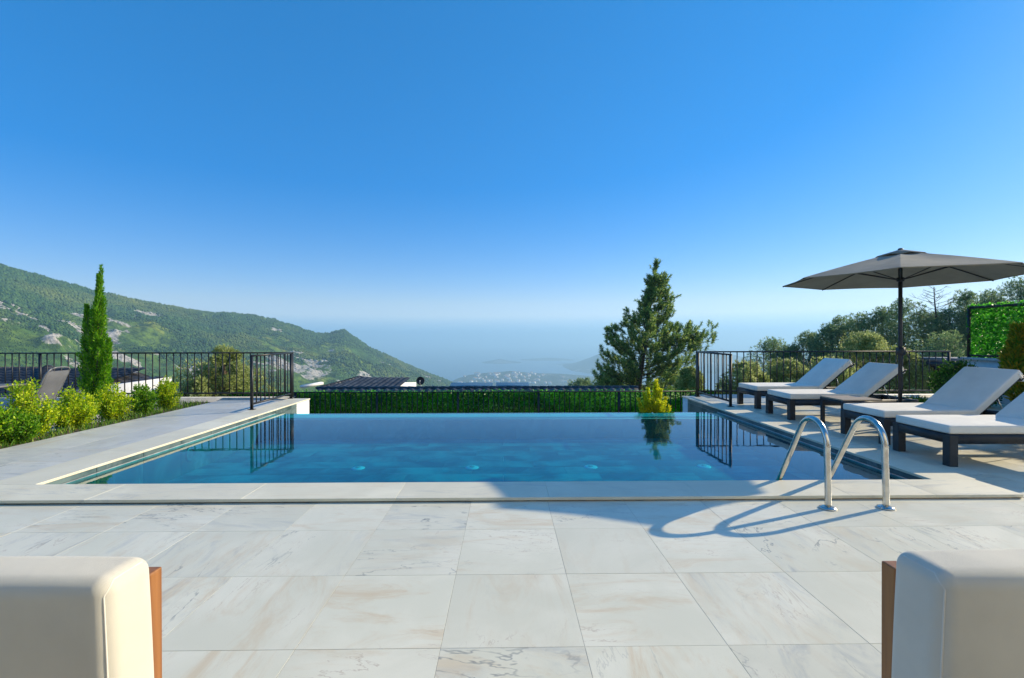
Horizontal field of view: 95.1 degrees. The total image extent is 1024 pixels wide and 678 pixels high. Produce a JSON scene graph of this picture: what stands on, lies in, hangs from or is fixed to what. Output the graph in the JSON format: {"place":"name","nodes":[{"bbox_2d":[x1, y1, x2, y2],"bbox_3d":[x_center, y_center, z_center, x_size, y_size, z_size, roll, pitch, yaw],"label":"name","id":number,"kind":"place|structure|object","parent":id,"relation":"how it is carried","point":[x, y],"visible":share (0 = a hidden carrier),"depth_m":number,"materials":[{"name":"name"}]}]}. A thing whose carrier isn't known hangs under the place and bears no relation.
{"place":"outdoors","nodes":[
{"label":"outdoors","id":0,"kind":"place"},
{"bbox_2d":[0,383,25,401],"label":"garden table","id":1,"kind":"object","parent":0,"point":[2,385],"visible":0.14,"depth_m":8.14,"materials":[{"name":"grey tile"}]},
{"bbox_2d":[0,263,451,394],"bbox_3d":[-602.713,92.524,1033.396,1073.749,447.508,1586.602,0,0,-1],"label":"mountain","id":2,"kind":"structure","parent":0,"point":[19,287],"depth_m":757.92,"materials":[{"name":"green plant"}]},
{"bbox_2d":[0,303,440,380],"bbox_3d":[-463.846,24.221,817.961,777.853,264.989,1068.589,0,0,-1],"label":"limestone boulders","id":3,"kind":"object","parent":2,"relation":"on","point":[320,361],"visible":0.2,"depth_m":787.02,"materials":[{"name":"grey stone"}]},
{"bbox_2d":[482,359,521,363],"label":"island","id":4,"kind":"structure","parent":0,"point":[499,361],"depth_m":5447.54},
{"bbox_2d":[0,397,1023,677],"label":"terrace","id":5,"kind":"structure","parent":0,"point":[634,589],"depth_m":2.59,"materials":[{"name":"tile"}]},
{"bbox_2d":[0,556,161,677],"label":"armchair","id":6,"kind":"object","parent":5,"relation":"on","point":[80,616],"visible":1,"depth_m":0.91,"materials":[{"name":"fabric"}]},
{"bbox_2d":[0,399,210,448],"bbox_3d":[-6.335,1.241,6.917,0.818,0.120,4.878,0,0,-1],"label":"grass","id":7,"kind":"structure","parent":5,"relation":"on","point":[126,417],"depth_m":7.15,"materials":[{"name":"green plant"}]},
{"bbox_2d":[0,395,21,441],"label":"bush","id":8,"kind":"object","parent":7,"relation":"on","point":[1,416],"visible":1,"depth_m":5.65,"materials":[{"name":"green plant"}]},
{"bbox_2d":[0,406,45,443],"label":"bush","id":9,"kind":"object","parent":7,"relation":"on","point":[25,426],"visible":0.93,"depth_m":5.83,"materials":[{"name":"green plant"}]},
{"bbox_2d":[0,377,63,436],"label":"bush","id":10,"kind":"object","parent":7,"relation":"on","point":[24,399],"visible":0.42,"depth_m":6.16,"materials":[{"name":"green plant"}]},
{"bbox_2d":[46,382,102,429],"bbox_3d":[-6.403,0.972,6.826,0.651,0.695,0.663,0,0,33],"label":"bush","id":11,"kind":"object","parent":7,"relation":"on","point":[78,410],"visible":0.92,"depth_m":6.75,"materials":[{"name":"green plant"}]},
{"bbox_2d":[92,382,136,420],"bbox_3d":[-6.396,1.004,7.483,0.591,0.612,0.592,0,0,-1],"label":"bush","id":12,"kind":"object","parent":7,"relation":"on","point":[116,404],"visible":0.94,"depth_m":7.41,"materials":[{"name":"green plant"}]},
{"bbox_2d":[129,383,160,413],"bbox_3d":[-6.386,1.034,8.098,0.586,0.566,0.479,0,0,40],"label":"bush","id":13,"kind":"object","parent":7,"relation":"on","point":[146,400],"visible":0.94,"depth_m":8.02,"materials":[{"name":"green plant"}]},
{"bbox_2d":[155,375,183,408],"bbox_3d":[-6.309,0.983,8.632,0.409,0.658,0.428,0,0,-1],"label":"bush","id":14,"kind":"object","parent":7,"relation":"on","point":[167,397],"visible":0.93,"depth_m":8.55,"materials":[{"name":"green plant"}]},
{"bbox_2d":[0,396,1023,504],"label":"pool","id":15,"kind":"structure","parent":5,"relation":"in","point":[293,450],"depth_m":6.01,"materials":[{"name":"blue liquid"}]},
{"bbox_2d":[248,352,292,409],"bbox_3d":[-4.543,0.751,8.911,0.100,0.951,1.600,0,0,-1],"label":"railing","id":16,"kind":"object","parent":15,"relation":"on","point":[252,402],"visible":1,"depth_m":8.76,"materials":[{"name":"black metal"}]},
{"bbox_2d":[695,351,734,406],"bbox_3d":[3.924,0.738,9.149,0.100,0.951,1.520,0,0,-1],"label":"railing","id":17,"kind":"object","parent":15,"relation":"on","point":[730,381],"visible":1,"depth_m":9.06,"materials":[{"name":"black metal"}]},
{"bbox_2d":[775,415,895,510],"bbox_3d":[2.588,1.138,3.888,0.560,1.066,0.855,0,0,-1],"label":"pool ladder","id":18,"kind":"object","parent":15,"relation":"on","point":[829,470],"visible":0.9,"depth_m":3.54,"materials":[{"name":"silver metal"}]},
{"bbox_2d":[737,358,854,408],"bbox_3d":[5.349,0.806,8.735,1.981,0.882,0.705,0,0,-1],"label":"sun lounger","id":19,"kind":"object","parent":5,"relation":"on","point":[824,373],"visible":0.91,"depth_m":8.54,"materials":[{"name":"white fabric"}]},
{"bbox_2d":[766,362,918,419],"bbox_3d":[5.285,0.822,7.585,1.982,0.859,0.705,0,0,0],"label":"sun lounger","id":20,"kind":"object","parent":5,"relation":"on","point":[869,379],"visible":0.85,"depth_m":7.39,"materials":[{"name":"white fabric"}]},
{"bbox_2d":[820,395,882,422],"bbox_3d":[4.888,1.051,6.773,0.560,0.410,0.480,0,0,-1],"label":"side table","id":21,"kind":"object","parent":5,"relation":"on","point":[841,400],"visible":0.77,"depth_m":6.72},
{"bbox_2d":[783,248,1023,430],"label":"parasol","id":22,"kind":"object","parent":5,"relation":"on","point":[900,269],"visible":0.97,"depth_m":6.55,"materials":[{"name":"fabric"}]},
{"bbox_2d":[894,394,930,402],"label":"kerb grass","id":23,"kind":"structure","parent":5,"relation":"on","point":[921,399],"depth_m":8.79,"materials":[{"name":"green plant"}]},
{"bbox_2d":[841,367,1023,444],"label":"sun lounger","id":24,"kind":"object","parent":5,"relation":"on","point":[972,391],"visible":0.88,"depth_m":5.83,"materials":[{"name":"white fabric"}]},
{"bbox_2d":[926,356,977,392],"bbox_3d":[8.921,0.809,9.423,0.929,0.941,0.951,0,0,25],"label":"ivy bush","id":25,"kind":"object","parent":5,"relation":"on","point":[946,372],"visible":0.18,"depth_m":9.44,"materials":[{"name":"green plant"}]},
{"bbox_2d":[881,549,1023,677],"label":"armchair","id":26,"kind":"object","parent":5,"relation":"on","point":[958,613],"visible":1,"depth_m":0.94,"materials":[{"name":"fabric"}]},
{"bbox_2d":[893,392,1023,466],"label":"sun lounger","id":27,"kind":"object","parent":5,"relation":"on","point":[1005,425],"visible":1,"depth_m":4.79,"materials":[{"name":"white fabric"}]},
{"bbox_2d":[957,357,1013,403],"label":"boundary wall","id":28,"kind":"structure","parent":5,"relation":"on","point":[987,362],"depth_m":9.33,"materials":[{"name":"white paint"}]},
{"bbox_2d":[965,300,1023,357],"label":"ivy hedge screen","id":29,"kind":"object","parent":28,"relation":"on","point":[982,319],"visible":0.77,"depth_m":9.32,"materials":[{"name":"green plant"}]},
{"bbox_2d":[990,394,1005,406],"bbox_3d":[8.559,0.922,8.559,0.644,0.722,0.700,0,0,22],"label":"ivy bush","id":30,"kind":"object","parent":5,"relation":"on","point":[995,402],"depth_m":8.36,"materials":[{"name":"green plant"}]},
{"bbox_2d":[996,319,1023,401],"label":"thuja","id":31,"kind":"object","parent":5,"relation":"on","point":[1011,354],"visible":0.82,"depth_m":8.00,"materials":[{"name":"green plant"}]},
{"bbox_2d":[0,0,1023,346],"label":"sky","id":32,"kind":"structure","parent":0,"point":[387,173],"materials":[{"name":"blue"}]},
{"bbox_2d":[521,358,572,360],"bbox_3d":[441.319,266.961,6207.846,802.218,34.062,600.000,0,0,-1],"label":"island","id":33,"kind":"structure","parent":0,"point":[549,359],"depth_m":6055.22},
{"bbox_2d":[452,371,651,385],"bbox_3d":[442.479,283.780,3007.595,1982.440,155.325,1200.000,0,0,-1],"label":"headland","id":34,"kind":"structure","parent":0,"point":[556,379],"depth_m":2820.57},
{"bbox_2d":[371,346,836,389],"bbox_3d":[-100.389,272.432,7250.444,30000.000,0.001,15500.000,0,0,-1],"label":"sea","id":35,"kind":"structure","parent":0,"point":[451,363],"depth_m":6950.36,"materials":[{"name":"liquid"}]},
{"bbox_2d":[562,342,766,373],"bbox_3d":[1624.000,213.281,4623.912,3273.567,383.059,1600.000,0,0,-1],"label":"headland","id":36,"kind":"structure","parent":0,"point":[587,365],"depth_m":4209.72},
{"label":"garden terrace","id":37,"kind":"structure","parent":0,"visible":0},
{"bbox_2d":[0,366,69,407],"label":"garden chair","id":38,"kind":"object","parent":37,"relation":"on","point":[52,382],"visible":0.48,"depth_m":7.93,"materials":[{"name":"grey metal"}]},
{"bbox_2d":[75,264,113,414],"bbox_3d":[-7.931,0.013,8.941,0.653,2.908,0.534,0,0,-1],"label":"cypress","id":39,"kind":"object","parent":37,"relation":"on","point":[97,371],"visible":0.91,"depth_m":8.88,"materials":[{"name":"green plant"}]},
{"bbox_3d":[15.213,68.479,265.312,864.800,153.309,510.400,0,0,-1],"label":"ground","id":40,"kind":"structure","parent":0,"visible":0},
{"bbox_2d":[0,365,171,396],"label":"house","id":41,"kind":"structure","parent":40,"relation":"on","point":[113,377],"depth_m":14.44,"materials":[{"name":"stone"}]},
{"bbox_2d":[0,397,289,412],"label":"kerb","id":42,"kind":"structure","parent":40,"relation":"on","point":[193,399],"depth_m":9.67,"materials":[{"name":"stone"}]},
{"bbox_2d":[0,352,295,396],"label":"railing","id":43,"kind":"object","parent":42,"relation":"on","point":[68,353],"visible":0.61,"depth_m":9.73,"materials":[{"name":"black metal"}]},
{"bbox_2d":[177,376,228,396],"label":"olive tree","id":44,"kind":"object","parent":40,"relation":"on","point":[198,385],"visible":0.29,"depth_m":12.60,"materials":[{"name":"green plant"}]},
{"bbox_2d":[151,358,283,396],"bbox_3d":[-8.823,1.680,14.069,3.267,2.370,3.942,0,0,-44],"label":"olive tree","id":45,"kind":"object","parent":40,"relation":"on","point":[213,376],"visible":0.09,"depth_m":13.56,"materials":[{"name":"green plant"}]},
{"bbox_2d":[193,344,254,396],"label":"olive tree","id":46,"kind":"object","parent":40,"relation":"on","point":[223,348],"visible":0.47,"depth_m":13.21,"materials":[{"name":"green plant"}]},
{"bbox_2d":[300,376,415,387],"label":"hip roof house","id":47,"kind":"structure","parent":40,"relation":"on","point":[374,381],"depth_m":24.64,"materials":[{"name":"grey tile"}]},
{"bbox_2d":[214,389,720,413],"bbox_3d":[-0.389,2.087,13.278,16.102,1.374,0.324,0,0,-1],"label":"ivy screen fence","id":48,"kind":"object","parent":40,"relation":"on","point":[541,401],"visible":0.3,"depth_m":13.26,"materials":[{"name":"green plant"}]},
{"bbox_2d":[315,385,638,391],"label":"neighbour house","id":49,"kind":"structure","parent":40,"relation":"on","point":[455,388],"depth_m":16.86,"materials":[{"name":"paint"}]},
{"bbox_2d":[416,377,424,385],"bbox_3d":[-3.704,2.030,18.960,0.221,1.003,0.257,0,0,38],"label":"satellite dish","id":50,"kind":"object","parent":49,"relation":"on","point":[420,381],"visible":0.95,"depth_m":18.98,"materials":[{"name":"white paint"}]},
{"bbox_2d":[450,382,492,385],"bbox_3d":[-1.690,3.157,19.480,1.766,2.608,1.018,0,0,-1],"label":"solar panel","id":51,"kind":"object","parent":49,"relation":"on","point":[471,384],"visible":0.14,"depth_m":19.64,"materials":[{"name":"blue glass"}]},
{"bbox_2d":[496,382,528,385],"bbox_3d":[0.022,3.155,19.504,1.370,2.608,1.018,0,0,-1],"label":"solar panel","id":52,"kind":"object","parent":49,"relation":"on","point":[512,383],"visible":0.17,"depth_m":19.64,"materials":[{"name":"blue glass"}]},
{"bbox_2d":[568,377,591,385],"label":"slope pine","id":53,"kind":"object","parent":40,"relation":"on","point":[580,381],"visible":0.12,"depth_m":79.88,"materials":[{"name":"green plant"}]},
{"bbox_2d":[588,376,603,385],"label":"slope pine","id":54,"kind":"object","parent":40,"relation":"on","point":[593,381],"visible":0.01,"depth_m":69.84,"materials":[{"name":"green plant"}]},
{"bbox_2d":[636,378,671,412],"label":"golden conifer","id":55,"kind":"object","parent":40,"relation":"on","point":[655,403],"visible":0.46,"depth_m":11.20,"materials":[{"name":"yellow plant"}]},
{"bbox_2d":[590,257,718,390],"bbox_3d":[8.318,-0.066,27.930,7.093,9.662,6.408,0,0,30],"label":"pine tree","id":56,"kind":"object","parent":40,"relation":"on","point":[656,284],"visible":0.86,"depth_m":27.61,"materials":[{"name":"green plant"}]},
{"bbox_2d":[673,365,706,390],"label":"olive tree","id":57,"kind":"object","parent":40,"relation":"on","point":[687,381],"visible":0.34,"depth_m":15.18,"materials":[{"name":"green plant"}]},
{"bbox_2d":[715,359,772,394],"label":"olive tree","id":58,"kind":"object","parent":40,"relation":"on","point":[747,373],"visible":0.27,"depth_m":12.59,"materials":[{"name":"green plant"}]},
{"bbox_2d":[744,336,787,373],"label":"slope pine","id":59,"kind":"object","parent":40,"relation":"on","point":[771,345],"visible":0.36,"depth_m":46.10,"materials":[{"name":"green plant"}]},
{"bbox_2d":[751,357,809,382],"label":"olive tree","id":60,"kind":"object","parent":40,"relation":"on","point":[786,371],"visible":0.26,"depth_m":13.18,"materials":[{"name":"green plant"}]},
{"bbox_2d":[764,344,809,372],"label":"slope pine","id":61,"kind":"object","parent":40,"relation":"on","point":[787,354],"visible":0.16,"depth_m":44.00,"materials":[{"name":"green plant"}]},
{"bbox_2d":[785,330,830,368],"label":"slope pine","id":62,"kind":"object","parent":40,"relation":"on","point":[805,338],"visible":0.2,"depth_m":44.02,"materials":[{"name":"green plant"}]},
{"bbox_2d":[699,394,932,397],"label":"kerb","id":63,"kind":"structure","parent":40,"relation":"on","point":[752,396],"depth_m":9.99,"materials":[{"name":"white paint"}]},
{"bbox_2d":[694,351,950,394],"bbox_3d":[6.677,0.726,10.047,5.550,0.940,0.100,0,0,-1],"label":"railing","id":64,"kind":"object","parent":63,"relation":"on","point":[948,355],"visible":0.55,"depth_m":10.04,"materials":[{"name":"black metal"}]},
{"bbox_2d":[804,322,859,371],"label":"slope pine","id":65,"kind":"object","parent":40,"relation":"on","point":[828,331],"visible":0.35,"depth_m":41.62,"materials":[{"name":"green plant"}]},
{"bbox_2d":[809,314,855,359],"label":"slope pine","id":66,"kind":"object","parent":40,"relation":"on","point":[837,320],"visible":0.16,"depth_m":42.46,"materials":[{"name":"green plant"}]},
{"bbox_2d":[798,356,881,393],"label":"olive tree","id":67,"kind":"object","parent":40,"relation":"on","point":[840,377],"visible":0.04,"depth_m":13.12,"materials":[{"name":"green plant"}]},
{"bbox_2d":[830,311,891,370],"bbox_3d":[29.973,0.873,40.232,5.041,6.673,5.070,0,0,-1],"label":"slope pine","id":68,"kind":"object","parent":40,"relation":"on","point":[863,322],"visible":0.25,"depth_m":39.96,"materials":[{"name":"green plant"}]},
{"bbox_2d":[825,329,919,392],"bbox_3d":[11.528,1.076,15.111,2.700,2.781,2.919,0,0,-1],"label":"olive tree","id":69,"kind":"object","parent":40,"relation":"on","point":[872,341],"visible":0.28,"depth_m":14.78,"materials":[{"name":"green plant"}]},
{"bbox_2d":[859,306,907,346],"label":"slope pine","id":70,"kind":"object","parent":40,"relation":"on","point":[883,311],"visible":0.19,"depth_m":39.65,"materials":[{"name":"green plant"}]},
{"bbox_2d":[875,297,932,356],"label":"slope pine","id":71,"kind":"object","parent":40,"relation":"on","point":[906,309],"visible":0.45,"depth_m":37.88,"materials":[{"name":"green plant"}]},
{"bbox_2d":[873,345,939,393],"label":"olive tree","id":72,"kind":"object","parent":40,"relation":"on","point":[912,373],"visible":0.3,"depth_m":13.79,"materials":[{"name":"green plant"}]},
{"bbox_2d":[885,309,961,355],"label":"slope pine","id":73,"kind":"object","parent":40,"relation":"on","point":[918,322],"visible":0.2,"depth_m":37.33,"materials":[{"name":"green plant"}]},
{"bbox_2d":[909,285,961,356],"bbox_3d":[32.890,-0.386,36.414,3.356,7.723,3.751,0,0,42],"label":"bare tree","id":74,"kind":"object","parent":40,"relation":"on","point":[935,307],"visible":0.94,"depth_m":36.41,"materials":[{"name":"brown plant"}]},
{"bbox_2d":[911,357,961,393],"bbox_3d":[12.878,2.187,13.789,1.630,3.260,1.260,0,0,-1],"label":"garden shelter","id":75,"kind":"object","parent":40,"relation":"on","point":[938,361],"visible":0.07,"depth_m":13.48,"materials":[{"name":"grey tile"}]},
{"bbox_2d":[904,307,978,356],"bbox_3d":[33.258,0.124,35.672,4.621,5.219,4.995,0,0,-1],"label":"slope pine","id":76,"kind":"object","parent":40,"relation":"on","point":[949,316],"visible":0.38,"depth_m":35.46,"materials":[{"name":"green plant"}]},
{"bbox_2d":[914,330,984,356],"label":"slope pine","id":77,"kind":"object","parent":40,"relation":"on","point":[951,345],"visible":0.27,"depth_m":27.14,"materials":[{"name":"green plant"}]},
{"bbox_2d":[941,288,987,355],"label":"slope pine","id":78,"kind":"object","parent":40,"relation":"on","point":[963,299],"visible":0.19,"depth_m":36.28,"materials":[{"name":"green plant"}]},
{"bbox_2d":[944,301,995,354],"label":"slope pine","id":79,"kind":"object","parent":40,"relation":"on","point":[965,320],"visible":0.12,"depth_m":34.74,"materials":[{"name":"green plant"}]},
{"bbox_2d":[956,288,1013,354],"bbox_3d":[34.491,-0.809,33.695,4.201,5.857,4.373,0,0,-1],"label":"slope pine","id":80,"kind":"object","parent":40,"relation":"on","point":[988,296],"visible":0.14,"depth_m":33.51,"materials":[{"name":"green plant"}]},
{"bbox_2d":[964,276,1023,354],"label":"slope pine","id":81,"kind":"object","parent":40,"relation":"on","point":[1019,287],"visible":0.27,"depth_m":32.48,"materials":[{"name":"green plant"}]},
{"bbox_2d":[999,279,1023,320],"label":"slope pine","id":82,"kind":"object","parent":40,"relation":"on","point":[1017,295],"visible":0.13,"depth_m":32.28,"materials":[{"name":"green plant"}]}
]}

